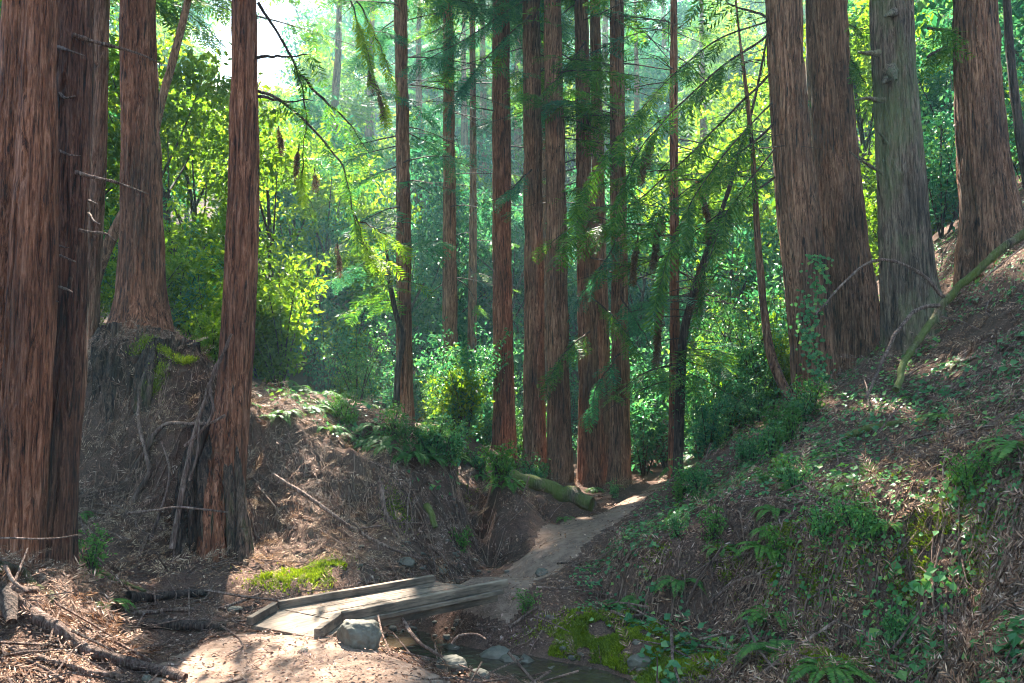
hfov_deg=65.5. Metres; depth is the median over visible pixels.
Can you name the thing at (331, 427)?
fern
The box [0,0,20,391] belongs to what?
redwood tree
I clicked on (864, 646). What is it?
fern
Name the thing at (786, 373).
shrub
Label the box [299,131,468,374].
bay tree
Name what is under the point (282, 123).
maple tree
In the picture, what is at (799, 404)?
shrub
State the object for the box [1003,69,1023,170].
shrub
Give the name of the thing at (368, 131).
redwood tree
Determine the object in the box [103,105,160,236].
bay tree
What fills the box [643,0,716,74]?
bay tree
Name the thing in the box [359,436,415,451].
fern
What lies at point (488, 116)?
bay tree
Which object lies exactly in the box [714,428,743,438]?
fern
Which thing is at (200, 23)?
redwood tree
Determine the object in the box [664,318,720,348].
shrub
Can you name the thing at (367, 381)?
shrub
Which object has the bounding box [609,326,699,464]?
shrub
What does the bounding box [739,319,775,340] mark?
shrub
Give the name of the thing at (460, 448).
shrub
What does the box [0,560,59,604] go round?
mossy log
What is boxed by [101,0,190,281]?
leaning tree
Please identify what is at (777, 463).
shrub
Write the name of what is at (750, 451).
shrub
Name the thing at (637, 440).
shrub
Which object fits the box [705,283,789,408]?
shrub
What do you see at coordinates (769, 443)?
shrub
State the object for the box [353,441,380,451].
fern
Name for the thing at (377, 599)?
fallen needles
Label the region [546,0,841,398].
redwood tree
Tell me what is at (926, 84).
maple tree
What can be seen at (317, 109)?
bay tree
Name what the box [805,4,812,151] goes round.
redwood tree
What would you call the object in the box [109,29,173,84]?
maple tree
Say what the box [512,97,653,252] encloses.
maple tree
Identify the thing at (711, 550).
fern
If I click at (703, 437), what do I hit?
shrub
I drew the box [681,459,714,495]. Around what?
shrub
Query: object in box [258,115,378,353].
bay tree
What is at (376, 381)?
shrub
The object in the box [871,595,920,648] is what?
shrub
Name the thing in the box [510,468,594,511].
mossy log
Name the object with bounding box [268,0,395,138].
bay tree
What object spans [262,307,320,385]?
shrub
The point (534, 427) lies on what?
redwood tree
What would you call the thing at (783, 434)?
shrub
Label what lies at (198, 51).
maple tree
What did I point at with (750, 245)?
bay tree
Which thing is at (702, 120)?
redwood tree
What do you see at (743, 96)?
maple tree
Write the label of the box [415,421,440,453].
shrub
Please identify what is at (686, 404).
shrub
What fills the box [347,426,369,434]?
fern
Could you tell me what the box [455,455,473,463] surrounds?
fern
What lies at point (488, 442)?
shrub
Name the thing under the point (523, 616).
dead branch
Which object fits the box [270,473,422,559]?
fallen branch
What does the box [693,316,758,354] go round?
shrub
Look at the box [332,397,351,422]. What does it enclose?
shrub
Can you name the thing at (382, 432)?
fern
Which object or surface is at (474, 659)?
creek
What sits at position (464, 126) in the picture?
redwood tree
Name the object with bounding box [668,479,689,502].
shrub
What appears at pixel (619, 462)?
redwood tree
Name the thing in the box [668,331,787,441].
shrub
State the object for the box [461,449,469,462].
shrub
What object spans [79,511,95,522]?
fern
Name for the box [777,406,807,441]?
shrub
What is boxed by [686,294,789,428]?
shrub
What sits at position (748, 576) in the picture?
dead branch
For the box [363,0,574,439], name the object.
redwood tree
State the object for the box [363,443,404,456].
fern
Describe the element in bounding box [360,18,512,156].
bay tree
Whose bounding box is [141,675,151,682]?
stone
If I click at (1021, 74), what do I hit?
shrub
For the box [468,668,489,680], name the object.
stone
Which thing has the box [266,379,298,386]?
fern
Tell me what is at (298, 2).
redwood tree
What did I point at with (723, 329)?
shrub
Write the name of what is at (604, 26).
redwood tree
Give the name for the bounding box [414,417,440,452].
shrub
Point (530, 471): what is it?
shrub
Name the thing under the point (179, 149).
maple tree
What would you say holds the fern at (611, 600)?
on the ground at (524, 537)
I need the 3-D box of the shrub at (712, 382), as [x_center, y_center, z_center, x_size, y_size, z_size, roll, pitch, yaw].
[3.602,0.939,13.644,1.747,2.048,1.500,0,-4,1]
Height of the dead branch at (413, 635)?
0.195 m
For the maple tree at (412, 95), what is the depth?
65.78 m
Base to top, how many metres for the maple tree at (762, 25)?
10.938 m
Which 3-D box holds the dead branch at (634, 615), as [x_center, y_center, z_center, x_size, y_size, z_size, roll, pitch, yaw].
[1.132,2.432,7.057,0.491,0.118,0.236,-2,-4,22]
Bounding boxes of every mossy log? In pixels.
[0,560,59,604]
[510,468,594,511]
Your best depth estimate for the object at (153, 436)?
8.69 m
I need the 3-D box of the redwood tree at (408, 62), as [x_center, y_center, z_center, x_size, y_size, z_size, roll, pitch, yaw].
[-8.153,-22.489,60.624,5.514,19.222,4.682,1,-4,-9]
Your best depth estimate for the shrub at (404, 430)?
10.43 m
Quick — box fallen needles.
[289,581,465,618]
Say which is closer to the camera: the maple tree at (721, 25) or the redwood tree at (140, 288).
the redwood tree at (140, 288)
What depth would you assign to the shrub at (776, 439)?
9.48 m
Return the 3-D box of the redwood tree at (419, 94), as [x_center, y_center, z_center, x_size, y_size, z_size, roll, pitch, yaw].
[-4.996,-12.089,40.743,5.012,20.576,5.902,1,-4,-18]
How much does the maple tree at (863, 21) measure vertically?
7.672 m
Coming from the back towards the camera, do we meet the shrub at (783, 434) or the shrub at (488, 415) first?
the shrub at (488, 415)
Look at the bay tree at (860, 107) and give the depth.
47.94 m
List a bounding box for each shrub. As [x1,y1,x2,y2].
[78,523,116,579]
[100,278,114,325]
[101,183,174,308]
[101,264,219,335]
[102,200,196,306]
[102,201,221,320]
[165,248,261,355]
[166,218,223,336]
[168,253,271,336]
[175,255,303,370]
[179,221,328,374]
[181,291,270,363]
[187,245,323,378]
[204,246,314,366]
[253,310,304,385]
[254,239,329,386]
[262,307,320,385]
[294,273,392,392]
[315,318,392,402]
[320,369,364,390]
[328,389,359,426]
[329,364,362,398]
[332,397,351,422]
[336,333,422,407]
[336,353,387,386]
[341,356,393,402]
[341,408,360,429]
[349,357,384,408]
[358,347,429,409]
[376,399,410,440]
[382,324,460,416]
[390,419,416,452]
[393,420,412,438]
[411,419,451,455]
[413,357,487,431]
[413,363,485,415]
[413,389,436,423]
[414,315,506,436]
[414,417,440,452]
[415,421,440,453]
[416,371,443,424]
[416,409,451,459]
[417,345,494,432]
[417,387,444,425]
[419,321,520,440]
[426,327,517,432]
[426,342,504,432]
[427,408,469,465]
[439,373,492,446]
[440,417,470,467]
[445,429,470,464]
[448,525,473,552]
[458,415,483,438]
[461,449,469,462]
[467,366,522,442]
[467,445,488,475]
[473,373,516,437]
[475,440,521,482]
[477,404,491,444]
[480,442,517,476]
[486,375,546,435]
[488,371,546,458]
[502,458,517,477]
[506,448,528,471]
[513,587,541,613]
[517,452,550,477]
[518,409,522,454]
[523,456,551,477]
[569,363,578,447]
[569,375,578,424]
[572,425,577,456]
[574,353,668,446]
[605,478,624,498]
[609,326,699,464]
[610,349,692,473]
[629,320,698,416]
[630,363,687,476]
[630,401,668,461]
[631,352,664,402]
[656,340,711,455]
[657,363,748,460]
[662,506,692,538]
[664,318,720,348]
[664,347,706,448]
[667,453,702,495]
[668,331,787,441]
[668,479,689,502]
[678,334,783,445]
[678,375,752,459]
[678,464,703,496]
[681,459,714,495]
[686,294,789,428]
[690,489,702,505]
[691,406,734,452]
[691,468,715,495]
[692,299,740,353]
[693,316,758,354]
[695,262,789,420]
[695,502,728,544]
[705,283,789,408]
[710,252,788,354]
[726,349,789,427]
[726,428,756,469]
[729,315,789,420]
[731,383,768,428]
[734,316,789,402]
[735,431,764,468]
[736,295,785,333]
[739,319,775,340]
[742,311,790,400]
[747,415,785,460]
[753,468,774,487]
[756,400,787,440]
[757,520,796,568]
[764,350,790,399]
[764,421,791,456]
[765,427,784,458]
[768,451,791,481]
[769,398,804,442]
[772,451,818,493]
[774,376,824,431]
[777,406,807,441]
[779,482,794,498]
[795,373,831,419]
[798,496,836,552]
[822,509,840,530]
[827,484,875,537]
[835,491,888,546]
[850,504,886,551]
[856,506,875,535]
[859,461,876,483]
[861,128,956,235]
[862,150,944,275]
[864,173,878,272]
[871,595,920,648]
[916,18,1023,193]
[921,97,1023,241]
[923,111,958,229]
[924,124,958,219]
[932,153,958,234]
[937,46,1023,184]
[940,448,992,503]
[1001,61,1023,160]
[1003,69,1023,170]
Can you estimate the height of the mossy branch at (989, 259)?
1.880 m
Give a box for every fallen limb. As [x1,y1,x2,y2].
[0,581,187,681]
[0,585,17,625]
[13,645,125,679]
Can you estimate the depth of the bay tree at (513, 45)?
64.80 m
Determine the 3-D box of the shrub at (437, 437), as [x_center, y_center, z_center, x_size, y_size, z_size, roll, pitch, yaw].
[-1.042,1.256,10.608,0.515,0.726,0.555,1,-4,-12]
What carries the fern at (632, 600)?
on the ground at (524, 537)
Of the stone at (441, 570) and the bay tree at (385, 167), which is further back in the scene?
the bay tree at (385, 167)
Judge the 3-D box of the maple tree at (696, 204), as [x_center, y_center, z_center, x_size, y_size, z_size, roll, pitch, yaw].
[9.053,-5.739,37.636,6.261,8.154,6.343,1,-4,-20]
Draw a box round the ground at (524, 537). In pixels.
[0,73,1023,682]
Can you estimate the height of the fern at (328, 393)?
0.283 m
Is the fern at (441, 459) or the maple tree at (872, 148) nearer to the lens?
the fern at (441, 459)
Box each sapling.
[334,248,434,417]
[705,0,820,408]
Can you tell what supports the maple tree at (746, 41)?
on the ground at (524, 537)
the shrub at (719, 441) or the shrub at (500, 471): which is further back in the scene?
the shrub at (719, 441)
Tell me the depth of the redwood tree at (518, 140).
44.78 m
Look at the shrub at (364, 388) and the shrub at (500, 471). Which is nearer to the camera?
the shrub at (500, 471)
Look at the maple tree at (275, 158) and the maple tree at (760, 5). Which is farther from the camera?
the maple tree at (760, 5)
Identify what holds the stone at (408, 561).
on the ground at (524, 537)
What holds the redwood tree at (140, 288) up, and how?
on the ground at (524, 537)
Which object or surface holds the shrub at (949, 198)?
on the ground at (524, 537)
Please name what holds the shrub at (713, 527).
on the ground at (524, 537)
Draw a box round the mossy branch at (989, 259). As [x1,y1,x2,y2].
[892,228,1023,391]
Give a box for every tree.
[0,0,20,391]
[0,0,58,573]
[0,0,278,53]
[0,1,115,87]
[0,13,222,298]
[45,0,162,584]
[88,0,109,350]
[100,146,197,313]
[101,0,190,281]
[101,34,284,317]
[102,10,272,307]
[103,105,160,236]
[104,67,292,295]
[107,0,173,342]
[109,0,216,34]
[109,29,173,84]
[110,1,159,62]
[118,12,221,82]
[156,0,228,81]
[156,0,266,64]
[157,25,195,91]
[164,55,385,339]
[166,0,449,63]
[169,80,294,215]
[171,0,416,562]
[173,81,213,226]
[189,102,328,270]
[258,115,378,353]
[259,84,346,271]
[267,124,431,390]
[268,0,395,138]
[269,41,395,191]
[276,0,394,301]
[282,83,439,275]
[288,0,539,422]
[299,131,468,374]
[305,3,393,125]
[305,203,518,408]
[319,0,394,94]
[329,0,545,426]
[340,2,415,245]
[347,0,432,84]
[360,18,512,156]
[361,134,491,295]
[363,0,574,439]
[363,176,524,396]
[371,0,465,268]
[372,117,431,245]
[374,0,661,461]
[374,8,422,92]
[375,1,431,135]
[376,5,469,119]
[381,17,511,148]
[392,215,577,403]
[393,108,575,290]
[397,0,642,474]
[412,151,491,344]
[413,193,610,411]
[417,1,668,459]
[424,1,492,259]
[454,2,522,228]
[455,19,590,182]
[456,195,633,391]
[468,0,688,490]
[476,9,574,119]
[478,16,523,198]
[479,100,568,221]
[483,0,714,480]
[503,0,678,485]
[511,62,648,206]
[511,164,665,336]
[511,185,647,316]
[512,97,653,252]
[516,0,755,490]
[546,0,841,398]
[559,0,782,477]
[562,21,692,178]
[566,0,651,187]
[576,179,720,398]
[589,2,655,167]
[606,0,668,291]
[607,0,710,142]
[609,0,810,477]
[609,138,741,339]
[623,0,742,87]
[624,0,741,130]
[625,3,730,77]
[626,128,783,326]
[628,126,873,341]
[629,0,687,171]
[632,26,805,300]
[632,212,784,379]
[638,178,777,366]
[639,0,761,144]
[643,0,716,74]
[654,143,774,260]
[666,20,770,175]
[667,0,738,152]
[678,0,734,78]
[678,92,771,165]
[692,87,773,180]
[694,0,766,80]
[707,0,764,69]
[716,4,805,101]
[727,72,770,125]
[733,41,951,180]
[747,42,873,181]
[750,2,803,81]
[750,22,764,78]
[755,0,932,269]
[805,0,879,374]
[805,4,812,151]
[847,0,952,188]
[847,0,1023,166]
[848,11,864,144]
[849,0,974,357]
[856,109,874,171]
[866,35,1005,166]
[914,0,1023,98]
[919,32,1019,176]
[952,0,1023,296]
[1003,0,1023,189]
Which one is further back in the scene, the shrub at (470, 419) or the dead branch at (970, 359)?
the shrub at (470, 419)
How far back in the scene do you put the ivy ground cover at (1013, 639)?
6.64 m
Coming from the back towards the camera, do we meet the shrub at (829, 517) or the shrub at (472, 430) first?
the shrub at (472, 430)
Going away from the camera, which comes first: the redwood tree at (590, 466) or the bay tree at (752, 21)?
the redwood tree at (590, 466)
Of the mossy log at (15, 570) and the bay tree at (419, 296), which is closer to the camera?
the mossy log at (15, 570)
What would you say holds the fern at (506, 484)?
on the ground at (524, 537)
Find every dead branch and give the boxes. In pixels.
[0,534,77,539]
[0,639,64,680]
[3,564,28,592]
[8,583,39,593]
[97,566,145,591]
[134,592,261,614]
[201,618,243,656]
[377,480,416,554]
[401,617,443,657]
[451,633,486,643]
[509,605,538,627]
[610,609,661,626]
[656,657,657,682]
[709,564,775,602]
[796,447,839,481]
[842,418,907,438]
[909,331,1001,388]
[938,598,985,661]
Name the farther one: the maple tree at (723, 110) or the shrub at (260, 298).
the maple tree at (723, 110)
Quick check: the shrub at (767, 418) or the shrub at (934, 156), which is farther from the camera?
the shrub at (934, 156)
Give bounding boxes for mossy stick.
[423,502,437,528]
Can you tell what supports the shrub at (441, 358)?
on the ground at (524, 537)
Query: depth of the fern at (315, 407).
10.84 m
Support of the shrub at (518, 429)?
on the ground at (524, 537)
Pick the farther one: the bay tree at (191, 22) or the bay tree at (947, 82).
the bay tree at (191, 22)
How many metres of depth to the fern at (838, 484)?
6.66 m
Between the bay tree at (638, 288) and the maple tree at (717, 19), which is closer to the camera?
the bay tree at (638, 288)
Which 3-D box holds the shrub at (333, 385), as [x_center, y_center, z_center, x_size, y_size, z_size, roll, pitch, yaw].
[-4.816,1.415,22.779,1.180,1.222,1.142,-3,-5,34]
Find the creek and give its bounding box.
[381,567,630,682]
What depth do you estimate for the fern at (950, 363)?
8.75 m
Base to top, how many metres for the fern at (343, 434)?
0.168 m
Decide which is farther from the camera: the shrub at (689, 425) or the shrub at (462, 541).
the shrub at (689, 425)
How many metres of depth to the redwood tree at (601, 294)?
18.57 m
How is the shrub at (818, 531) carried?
on the ground at (524, 537)
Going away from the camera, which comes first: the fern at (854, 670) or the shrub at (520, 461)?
the fern at (854, 670)
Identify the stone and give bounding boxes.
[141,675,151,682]
[227,606,242,613]
[397,557,414,566]
[436,654,466,675]
[437,566,447,575]
[443,643,459,649]
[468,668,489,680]
[479,645,508,658]
[499,654,518,661]
[518,654,533,662]
[535,568,547,576]
[627,654,650,670]
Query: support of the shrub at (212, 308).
on the ground at (524, 537)
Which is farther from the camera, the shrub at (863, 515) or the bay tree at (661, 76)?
the bay tree at (661, 76)
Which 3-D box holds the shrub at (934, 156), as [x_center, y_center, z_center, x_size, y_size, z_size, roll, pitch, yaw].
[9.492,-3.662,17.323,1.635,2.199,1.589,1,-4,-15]
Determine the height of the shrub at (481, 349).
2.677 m
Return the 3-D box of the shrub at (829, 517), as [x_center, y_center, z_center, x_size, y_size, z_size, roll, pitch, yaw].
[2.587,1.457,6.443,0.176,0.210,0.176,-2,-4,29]
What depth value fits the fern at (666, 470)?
14.26 m
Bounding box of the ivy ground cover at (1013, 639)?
[253,179,1023,682]
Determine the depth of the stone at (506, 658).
6.62 m
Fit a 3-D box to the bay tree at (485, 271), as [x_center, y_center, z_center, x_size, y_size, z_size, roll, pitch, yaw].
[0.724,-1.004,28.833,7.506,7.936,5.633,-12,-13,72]
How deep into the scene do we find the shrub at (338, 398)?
10.97 m
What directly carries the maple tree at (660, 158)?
on the ground at (524, 537)
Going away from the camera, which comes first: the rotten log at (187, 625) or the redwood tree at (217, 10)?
the rotten log at (187, 625)
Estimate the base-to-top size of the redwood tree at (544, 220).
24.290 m
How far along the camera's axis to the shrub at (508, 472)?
11.40 m
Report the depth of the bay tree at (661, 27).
68.86 m
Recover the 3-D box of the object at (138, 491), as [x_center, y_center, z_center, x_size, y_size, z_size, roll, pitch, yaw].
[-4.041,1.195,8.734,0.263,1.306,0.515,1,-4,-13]
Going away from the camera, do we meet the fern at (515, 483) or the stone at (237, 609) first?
the stone at (237, 609)
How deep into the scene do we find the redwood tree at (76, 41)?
6.81 m
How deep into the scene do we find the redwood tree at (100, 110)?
10.35 m
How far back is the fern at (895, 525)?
5.94 m
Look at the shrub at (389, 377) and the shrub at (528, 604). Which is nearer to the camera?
the shrub at (528, 604)
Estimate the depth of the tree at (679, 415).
13.60 m
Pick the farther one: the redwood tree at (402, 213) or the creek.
the redwood tree at (402, 213)
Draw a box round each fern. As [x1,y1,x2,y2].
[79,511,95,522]
[94,598,138,613]
[259,413,291,427]
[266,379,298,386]
[267,409,305,419]
[284,385,311,392]
[299,404,334,415]
[307,391,341,396]
[307,405,336,414]
[316,424,353,436]
[331,432,362,440]
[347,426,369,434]
[349,437,373,448]
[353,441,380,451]
[356,422,393,435]
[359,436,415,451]
[363,430,387,438]
[363,434,409,451]
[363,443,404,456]
[390,451,444,467]
[393,451,427,460]
[403,444,440,455]
[417,455,450,465]
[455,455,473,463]
[471,474,487,479]
[484,481,525,493]
[485,477,522,486]
[501,480,528,490]
[556,516,574,521]
[586,487,604,493]
[601,599,627,610]
[620,593,649,609]
[652,575,707,596]
[658,465,692,480]
[683,450,698,461]
[700,542,742,559]
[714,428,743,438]
[728,541,785,564]
[732,639,796,667]
[733,605,798,637]
[745,504,792,521]
[746,526,777,539]
[787,655,876,682]
[829,482,859,494]
[851,641,882,656]
[871,522,903,536]
[913,413,955,423]
[944,361,966,368]
[964,438,1023,470]
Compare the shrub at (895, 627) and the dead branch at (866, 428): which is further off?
the dead branch at (866, 428)
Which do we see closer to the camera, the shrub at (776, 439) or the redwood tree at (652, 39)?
the shrub at (776, 439)
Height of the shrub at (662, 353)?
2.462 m
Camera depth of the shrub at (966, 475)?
5.69 m
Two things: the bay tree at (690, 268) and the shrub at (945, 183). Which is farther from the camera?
the bay tree at (690, 268)
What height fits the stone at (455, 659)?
0.190 m
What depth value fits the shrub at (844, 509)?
6.23 m
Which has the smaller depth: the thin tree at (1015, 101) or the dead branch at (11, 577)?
the dead branch at (11, 577)
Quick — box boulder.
[336,619,381,649]
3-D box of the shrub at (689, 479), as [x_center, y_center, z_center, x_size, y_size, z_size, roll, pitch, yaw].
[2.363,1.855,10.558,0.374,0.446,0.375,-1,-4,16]
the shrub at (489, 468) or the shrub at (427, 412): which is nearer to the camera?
the shrub at (489, 468)
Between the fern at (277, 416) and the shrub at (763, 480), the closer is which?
the shrub at (763, 480)
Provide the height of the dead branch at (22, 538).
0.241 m
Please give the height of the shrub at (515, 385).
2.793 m
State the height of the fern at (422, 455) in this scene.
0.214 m
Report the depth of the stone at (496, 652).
6.72 m
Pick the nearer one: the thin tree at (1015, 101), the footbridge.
the footbridge
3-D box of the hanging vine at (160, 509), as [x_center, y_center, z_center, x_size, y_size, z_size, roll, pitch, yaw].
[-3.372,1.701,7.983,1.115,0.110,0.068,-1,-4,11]
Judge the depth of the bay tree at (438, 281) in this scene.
30.93 m
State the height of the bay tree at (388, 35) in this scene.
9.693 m
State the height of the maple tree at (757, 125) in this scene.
9.596 m
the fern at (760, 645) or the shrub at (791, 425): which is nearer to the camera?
the fern at (760, 645)
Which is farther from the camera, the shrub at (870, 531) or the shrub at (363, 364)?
the shrub at (363, 364)
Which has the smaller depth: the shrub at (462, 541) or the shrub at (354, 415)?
the shrub at (462, 541)
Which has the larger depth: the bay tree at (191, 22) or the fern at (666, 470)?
the bay tree at (191, 22)
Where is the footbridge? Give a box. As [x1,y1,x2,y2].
[246,575,507,638]
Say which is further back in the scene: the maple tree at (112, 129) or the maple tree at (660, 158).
the maple tree at (660, 158)
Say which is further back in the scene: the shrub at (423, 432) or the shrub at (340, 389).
the shrub at (340, 389)
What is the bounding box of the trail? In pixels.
[143,409,715,682]
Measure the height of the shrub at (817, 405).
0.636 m
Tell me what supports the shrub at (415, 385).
on the ground at (524, 537)
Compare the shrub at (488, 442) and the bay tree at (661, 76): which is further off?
the bay tree at (661, 76)
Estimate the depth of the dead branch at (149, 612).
6.58 m
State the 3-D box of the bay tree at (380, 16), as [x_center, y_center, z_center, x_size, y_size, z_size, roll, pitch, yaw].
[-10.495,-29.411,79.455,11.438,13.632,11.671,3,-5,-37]
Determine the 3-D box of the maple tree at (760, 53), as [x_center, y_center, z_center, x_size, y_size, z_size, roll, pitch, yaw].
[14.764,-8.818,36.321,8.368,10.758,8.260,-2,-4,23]
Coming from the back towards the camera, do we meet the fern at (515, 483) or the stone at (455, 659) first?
the fern at (515, 483)
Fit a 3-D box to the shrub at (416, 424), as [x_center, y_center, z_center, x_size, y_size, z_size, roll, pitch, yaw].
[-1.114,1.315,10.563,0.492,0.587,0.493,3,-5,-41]
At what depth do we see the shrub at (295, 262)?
17.80 m
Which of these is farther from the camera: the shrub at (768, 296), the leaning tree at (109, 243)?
the shrub at (768, 296)
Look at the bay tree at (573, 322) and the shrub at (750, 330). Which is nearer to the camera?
the shrub at (750, 330)
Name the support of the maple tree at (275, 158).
on the ground at (524, 537)
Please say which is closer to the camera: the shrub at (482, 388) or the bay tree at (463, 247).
the shrub at (482, 388)
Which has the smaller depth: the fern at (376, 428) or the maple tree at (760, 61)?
the fern at (376, 428)
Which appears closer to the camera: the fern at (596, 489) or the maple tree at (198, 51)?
the fern at (596, 489)
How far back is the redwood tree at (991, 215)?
10.99 m
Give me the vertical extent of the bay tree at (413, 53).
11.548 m
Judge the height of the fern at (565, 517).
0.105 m
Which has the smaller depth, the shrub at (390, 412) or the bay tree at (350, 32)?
the shrub at (390, 412)
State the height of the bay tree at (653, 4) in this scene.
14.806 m
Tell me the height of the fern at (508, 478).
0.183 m
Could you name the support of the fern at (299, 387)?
on the ground at (524, 537)
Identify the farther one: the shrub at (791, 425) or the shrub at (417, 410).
the shrub at (417, 410)
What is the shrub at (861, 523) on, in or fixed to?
on the ground at (524, 537)
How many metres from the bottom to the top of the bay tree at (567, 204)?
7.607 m
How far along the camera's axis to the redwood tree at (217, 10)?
17.65 m
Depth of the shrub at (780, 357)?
13.31 m
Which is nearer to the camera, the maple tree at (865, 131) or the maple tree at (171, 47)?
the maple tree at (865, 131)
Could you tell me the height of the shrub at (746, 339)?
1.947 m
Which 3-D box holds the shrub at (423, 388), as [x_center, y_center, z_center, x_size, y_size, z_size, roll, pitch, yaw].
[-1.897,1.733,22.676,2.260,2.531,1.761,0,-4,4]
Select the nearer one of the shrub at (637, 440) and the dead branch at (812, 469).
the dead branch at (812, 469)
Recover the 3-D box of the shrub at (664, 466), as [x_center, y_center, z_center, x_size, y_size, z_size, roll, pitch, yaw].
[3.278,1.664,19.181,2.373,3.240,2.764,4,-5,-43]
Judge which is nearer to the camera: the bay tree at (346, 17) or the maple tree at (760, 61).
the bay tree at (346, 17)
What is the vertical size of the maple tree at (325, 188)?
8.392 m
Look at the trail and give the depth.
5.74 m
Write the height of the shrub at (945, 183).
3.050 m
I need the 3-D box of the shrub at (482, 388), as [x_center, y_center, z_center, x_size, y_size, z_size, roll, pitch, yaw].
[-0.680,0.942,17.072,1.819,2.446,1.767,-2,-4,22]
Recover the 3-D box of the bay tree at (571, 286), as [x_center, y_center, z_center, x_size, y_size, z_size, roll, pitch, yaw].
[0.502,-0.992,26.674,7.955,8.411,5.970,-7,-8,59]
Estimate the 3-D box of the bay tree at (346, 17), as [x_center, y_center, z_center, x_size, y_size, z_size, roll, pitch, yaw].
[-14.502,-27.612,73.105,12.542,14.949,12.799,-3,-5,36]
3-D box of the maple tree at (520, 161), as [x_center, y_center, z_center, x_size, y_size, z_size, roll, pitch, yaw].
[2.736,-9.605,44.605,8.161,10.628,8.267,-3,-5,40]
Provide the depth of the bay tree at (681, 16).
51.52 m
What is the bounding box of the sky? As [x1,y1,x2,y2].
[109,0,764,81]
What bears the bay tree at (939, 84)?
on the ground at (524, 537)
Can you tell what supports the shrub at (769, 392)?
on the ground at (524, 537)
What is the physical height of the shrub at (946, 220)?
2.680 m
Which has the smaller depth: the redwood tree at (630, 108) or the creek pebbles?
the creek pebbles
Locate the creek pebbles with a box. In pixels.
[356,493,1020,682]
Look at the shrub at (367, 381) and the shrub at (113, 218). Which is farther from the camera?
the shrub at (367, 381)
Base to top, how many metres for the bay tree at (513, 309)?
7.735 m
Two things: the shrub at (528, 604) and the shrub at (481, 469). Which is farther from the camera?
the shrub at (481, 469)
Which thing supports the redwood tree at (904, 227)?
on the ground at (524, 537)
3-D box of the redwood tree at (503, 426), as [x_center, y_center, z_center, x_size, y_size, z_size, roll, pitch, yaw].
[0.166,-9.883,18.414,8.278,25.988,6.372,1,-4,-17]
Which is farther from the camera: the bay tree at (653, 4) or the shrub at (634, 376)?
the bay tree at (653, 4)
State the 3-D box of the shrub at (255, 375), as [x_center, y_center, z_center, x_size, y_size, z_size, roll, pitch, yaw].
[-5.232,-0.617,16.681,2.455,3.117,2.939,3,-5,-39]
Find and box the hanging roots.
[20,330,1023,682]
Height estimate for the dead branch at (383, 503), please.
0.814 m
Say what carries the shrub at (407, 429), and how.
on the ground at (524, 537)
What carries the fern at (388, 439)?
on the ground at (524, 537)
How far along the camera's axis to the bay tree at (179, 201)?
25.44 m
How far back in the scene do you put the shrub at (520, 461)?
15.10 m
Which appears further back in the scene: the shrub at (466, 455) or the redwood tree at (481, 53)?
the redwood tree at (481, 53)
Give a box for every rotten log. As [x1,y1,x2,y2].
[124,589,206,602]
[141,618,226,631]
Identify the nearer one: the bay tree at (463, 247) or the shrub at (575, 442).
the shrub at (575, 442)
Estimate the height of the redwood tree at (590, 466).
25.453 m
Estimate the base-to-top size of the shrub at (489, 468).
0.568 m
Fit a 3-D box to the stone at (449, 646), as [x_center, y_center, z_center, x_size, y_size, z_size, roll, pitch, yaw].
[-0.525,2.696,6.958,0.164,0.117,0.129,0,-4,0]
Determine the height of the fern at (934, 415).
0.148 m
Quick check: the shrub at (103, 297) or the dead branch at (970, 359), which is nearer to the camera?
the dead branch at (970, 359)
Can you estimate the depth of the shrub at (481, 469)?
14.71 m
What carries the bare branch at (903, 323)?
attached to the mossy branch at (989, 259)
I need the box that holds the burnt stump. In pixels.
[87,317,200,424]
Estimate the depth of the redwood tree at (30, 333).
6.37 m
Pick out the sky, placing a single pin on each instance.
(268, 66)
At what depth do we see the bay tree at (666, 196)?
32.55 m
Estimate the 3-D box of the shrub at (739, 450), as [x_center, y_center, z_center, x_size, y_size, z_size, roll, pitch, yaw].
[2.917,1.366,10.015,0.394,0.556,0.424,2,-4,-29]
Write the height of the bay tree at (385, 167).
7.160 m
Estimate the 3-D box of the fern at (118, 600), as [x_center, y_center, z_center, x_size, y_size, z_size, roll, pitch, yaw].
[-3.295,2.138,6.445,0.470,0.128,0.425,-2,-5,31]
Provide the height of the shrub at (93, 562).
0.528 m
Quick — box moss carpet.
[231,448,1018,682]
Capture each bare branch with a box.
[815,258,945,314]
[864,304,940,399]
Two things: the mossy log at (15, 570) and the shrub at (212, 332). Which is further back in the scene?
the shrub at (212, 332)
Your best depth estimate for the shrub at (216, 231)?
16.79 m
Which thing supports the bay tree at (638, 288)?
on the ground at (524, 537)
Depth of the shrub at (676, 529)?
7.52 m
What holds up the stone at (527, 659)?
on the ground at (524, 537)
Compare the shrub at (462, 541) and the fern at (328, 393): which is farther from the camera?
the fern at (328, 393)
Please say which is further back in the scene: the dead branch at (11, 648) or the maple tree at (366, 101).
the maple tree at (366, 101)

